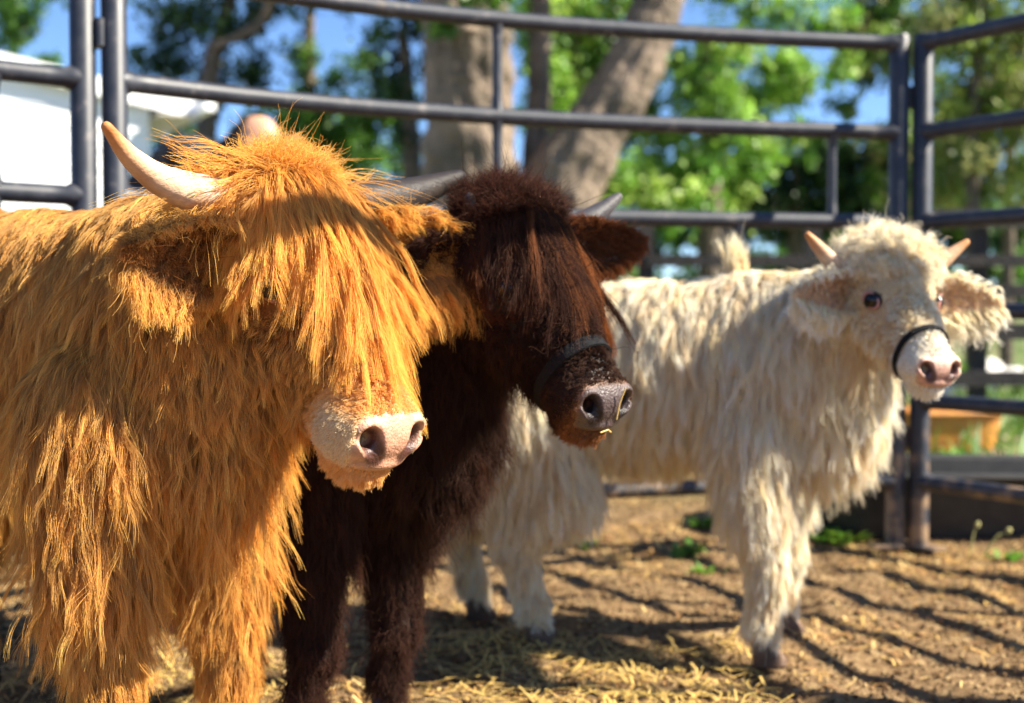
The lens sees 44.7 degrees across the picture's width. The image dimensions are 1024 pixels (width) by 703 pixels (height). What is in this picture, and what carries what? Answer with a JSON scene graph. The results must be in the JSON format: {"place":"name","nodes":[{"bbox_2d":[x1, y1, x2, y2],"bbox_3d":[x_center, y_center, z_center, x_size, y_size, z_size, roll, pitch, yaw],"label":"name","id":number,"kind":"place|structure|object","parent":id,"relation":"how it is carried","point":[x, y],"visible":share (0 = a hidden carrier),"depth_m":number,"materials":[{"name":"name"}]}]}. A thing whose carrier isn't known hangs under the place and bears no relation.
{"place":"outdoors","nodes":[
{"label":"outdoors","id":0,"kind":"place"},
{"bbox_2d":[0,320,1023,702],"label":"ground","id":1,"kind":"structure","parent":0,"point":[864,662],"depth_m":2.82,"materials":[{"name":"brown soil"}]},
{"bbox_2d":[0,0,68,66],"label":"tree","id":2,"kind":"object","parent":1,"relation":"on","point":[15,26],"visible":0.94,"depth_m":16.81,"materials":[{"name":"green plant"}]},
{"bbox_2d":[0,0,100,548],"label":"fence panel","id":3,"kind":"object","parent":1,"relation":"on","point":[76,76],"visible":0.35,"depth_m":2.88,"materials":[{"name":"black paint"}]},
{"bbox_2d":[0,52,215,212],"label":"shed","id":4,"kind":"structure","parent":1,"relation":"on","point":[34,133],"depth_m":11.49,"materials":[{"name":"white"}]},
{"bbox_2d":[127,0,314,140],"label":"tree","id":5,"kind":"object","parent":1,"relation":"on","point":[228,31],"visible":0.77,"depth_m":14.81,"materials":[{"name":"green plant"}]},
{"bbox_2d":[0,100,494,702],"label":"highland calf","id":6,"kind":"object","parent":1,"relation":"on","point":[192,354],"visible":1,"depth_m":1.67},
{"bbox_2d":[149,116,422,179],"bbox_3d":[-3.724,-2.646,19.858,4.927,2.294,2.068,0,2,0],"label":"hedge","id":7,"kind":"object","parent":1,"relation":"on","point":[397,169],"visible":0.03,"depth_m":19.73,"materials":[{"name":"green plant"}]},
{"bbox_2d":[230,7,421,179],"bbox_3d":[-2.403,-2.489,16.031,2.252,5.581,2.198,-2,2,-41],"label":"tree","id":8,"kind":"object","parent":1,"relation":"on","point":[357,133],"visible":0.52,"depth_m":15.80,"materials":[{"name":"green plant"}]},
{"bbox_2d":[318,0,423,177],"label":"tree","id":9,"kind":"object","parent":1,"relation":"on","point":[401,88],"visible":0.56,"depth_m":14.34,"materials":[{"name":"green plant"}]},
{"bbox_2d":[0,625,793,702],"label":"hay","id":10,"kind":"object","parent":1,"relation":"on","point":[617,692],"visible":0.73,"depth_m":2.48,"materials":[{"name":"plant"}]},
{"bbox_2d":[154,138,654,702],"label":"highland calf","id":11,"kind":"object","parent":1,"relation":"on","point":[536,260],"visible":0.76,"depth_m":1.98},
{"bbox_2d":[616,388,625,419],"bbox_3d":[0.162,0.077,1.845,0.014,0.048,0.013,0,2,0],"label":"straw piece","id":12,"kind":"object","parent":11,"relation":"attached to","point":[619,404],"visible":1,"depth_m":1.84,"materials":[{"name":"brown plant"}]},
{"bbox_2d":[94,0,912,548],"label":"fence panel","id":13,"kind":"object","parent":1,"relation":"on","point":[120,82],"visible":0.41,"depth_m":3.57,"materials":[{"name":"black paint"}]},
{"bbox_2d":[0,530,1006,701],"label":"clods","id":14,"kind":"object","parent":1,"relation":"on","point":[460,657],"visible":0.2,"depth_m":2.88,"materials":[{"name":"brown soil"}]},
{"bbox_2d":[0,453,1023,702],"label":"dirt crumbs","id":15,"kind":"object","parent":1,"relation":"on","point":[734,615],"visible":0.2,"depth_m":2.99,"materials":[{"name":"brown soil"}]},
{"bbox_2d":[0,498,1023,702],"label":"straw","id":16,"kind":"object","parent":1,"relation":"on","point":[882,632],"visible":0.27,"depth_m":2.86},
{"bbox_2d":[417,0,683,208],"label":"tree","id":17,"kind":"object","parent":1,"relation":"on","point":[625,79],"visible":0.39,"depth_m":12.71,"materials":[{"name":"brown plant"}]},
{"bbox_2d":[568,539,601,549],"bbox_3d":[0.236,0.607,3.944,0.107,0.033,0.128,1,2,31],"label":"weed","id":18,"kind":"object","parent":1,"relation":"on","point":[588,544],"visible":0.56,"depth_m":3.94,"materials":[{"name":"green plant"}]},
{"bbox_2d":[509,0,665,201],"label":"tree","id":19,"kind":"object","parent":1,"relation":"on","point":[576,60],"visible":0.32,"depth_m":16.65,"materials":[{"name":"green plant"}]},
{"bbox_2d":[668,535,711,559],"bbox_3d":[0.542,0.596,3.765,0.122,0.055,0.146,1,2,38],"label":"weed","id":20,"kind":"object","parent":1,"relation":"on","point":[682,550],"visible":0.99,"depth_m":3.75,"materials":[{"name":"green plant"}]},
{"bbox_2d":[362,171,1023,302],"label":"brush","id":21,"kind":"object","parent":1,"relation":"on","point":[677,239],"visible":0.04,"depth_m":25.38,"materials":[{"name":"green plant"}]},
{"bbox_2d":[687,516,713,528],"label":"weed","id":22,"kind":"object","parent":1,"relation":"on","point":[706,521],"visible":0.84,"depth_m":4.09,"materials":[{"name":"green plant"}]},
{"bbox_2d":[685,561,728,574],"bbox_3d":[0.549,0.616,3.507,0.128,0.038,0.096,-1,2,-35],"label":"weed","id":23,"kind":"object","parent":1,"relation":"on","point":[701,569],"visible":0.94,"depth_m":3.50,"materials":[{"name":"green plant"}]},
{"bbox_2d":[437,199,1012,667],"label":"highland calf","id":24,"kind":"object","parent":1,"relation":"on","point":[765,403],"visible":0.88,"depth_m":2.52},
{"bbox_2d":[598,0,868,278],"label":"tree","id":25,"kind":"object","parent":1,"relation":"on","point":[701,174],"visible":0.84,"depth_m":16.14,"materials":[{"name":"green plant"}]},
{"bbox_2d":[691,116,887,272],"bbox_3d":[4.280,-1.763,19.173,3.507,3.928,2.697,0,2,0],"label":"tree","id":26,"kind":"object","parent":1,"relation":"on","point":[794,191],"visible":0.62,"depth_m":18.76,"materials":[{"name":"green plant"}]},
{"bbox_2d":[637,209,1023,397],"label":"board fence","id":27,"kind":"object","parent":1,"relation":"on","point":[976,378],"visible":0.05,"depth_m":7.38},
{"bbox_2d":[808,526,873,546],"bbox_3d":[1.041,0.584,3.936,0.207,0.060,0.212,1,2,24],"label":"weed","id":28,"kind":"object","parent":1,"relation":"on","point":[836,535],"visible":0.98,"depth_m":3.91,"materials":[{"name":"green plant"}]},
{"bbox_2d":[817,0,968,226],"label":"tree","id":29,"kind":"object","parent":1,"relation":"on","point":[879,17],"visible":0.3,"depth_m":17.75,"materials":[{"name":"green plant"}]},
{"bbox_2d":[808,454,1023,538],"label":"feed trough","id":30,"kind":"object","parent":1,"relation":"on","point":[953,516],"visible":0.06,"depth_m":3.94,"materials":[{"name":"black metal"}]},
{"bbox_2d":[884,0,1023,367],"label":"tree","id":31,"kind":"object","parent":1,"relation":"on","point":[971,158],"visible":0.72,"depth_m":11.93,"materials":[{"name":"green plant"}]},
{"bbox_2d":[906,406,1003,450],"bbox_3d":[2.268,0.405,6.617,0.658,0.204,0.438,0,2,-8],"label":"feed tub","id":32,"kind":"object","parent":1,"relation":"on","point":[951,423],"visible":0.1,"depth_m":6.43,"materials":[{"name":"orange plastic"}]},
{"bbox_2d":[960,362,966,370],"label":"weed","id":33,"kind":"object","parent":1,"relation":"on","point":[963,367],"visible":0.03,"depth_m":10.42,"materials":[{"name":"green plant"}]},
{"bbox_2d":[905,13,1023,551],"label":"fence panel","id":34,"kind":"object","parent":1,"relation":"on","point":[926,132],"visible":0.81,"depth_m":3.72,"materials":[{"name":"black paint"}]},
{"bbox_2d":[906,365,1023,454],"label":"grass","id":35,"kind":"structure","parent":1,"relation":"on","point":[1007,423],"depth_m":6.48,"materials":[{"name":"green plant"}]},
{"bbox_2d":[940,447,993,453],"bbox_3d":[2.189,0.502,6.049,0.234,0.072,0.224,-1,2,-33],"label":"weed","id":36,"kind":"object","parent":1,"relation":"on","point":[954,451],"visible":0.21,"depth_m":6.06,"materials":[{"name":"green plant"}]},
{"bbox_2d":[969,521,979,555],"bbox_3d":[1.364,0.551,3.671,0.032,0.103,0.016,0,2,0],"label":"dry stalk","id":37,"kind":"object","parent":1,"relation":"on","point":[977,523],"visible":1,"depth_m":3.67,"materials":[{"name":"beige"}]},
{"bbox_2d":[960,358,1023,393],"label":"boulder","id":38,"kind":"object","parent":1,"relation":"on","point":[994,365],"visible":0.25,"depth_m":9.92,"materials":[{"name":"white stone"}]},
{"bbox_2d":[983,528,1011,556],"bbox_3d":[1.425,0.560,3.657,0.082,0.086,0.018,0,2,0],"label":"dry stalk","id":39,"kind":"object","parent":1,"relation":"on","point":[1008,530],"visible":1,"depth_m":3.65,"materials":[{"name":"beige"}]},
{"bbox_2d":[986,548,1023,562],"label":"weed","id":40,"kind":"object","parent":1,"relation":"on","point":[1010,557],"visible":0.97,"depth_m":3.63,"materials":[{"name":"green plant"}]},
{"bbox_2d":[1002,366,1023,396],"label":"weed","id":41,"kind":"object","parent":1,"relation":"on","point":[1016,390],"visible":0.06,"depth_m":10.36,"materials":[{"name":"green plant"}]},
{"bbox_2d":[0,0,1023,283],"label":"sky","id":42,"kind":"structure","parent":0,"point":[333,34],"materials":[{"name":"blue"}]},
{"bbox_2d":[941,386,965,395],"bbox_3d":[3.607,0.323,10.207,0.285,0.210,0.233,0,2,0],"label":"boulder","id":43,"kind":"object","parent":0,"point":[947,390],"visible":0.17,"depth_m":10.11,"materials":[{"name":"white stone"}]}
]}

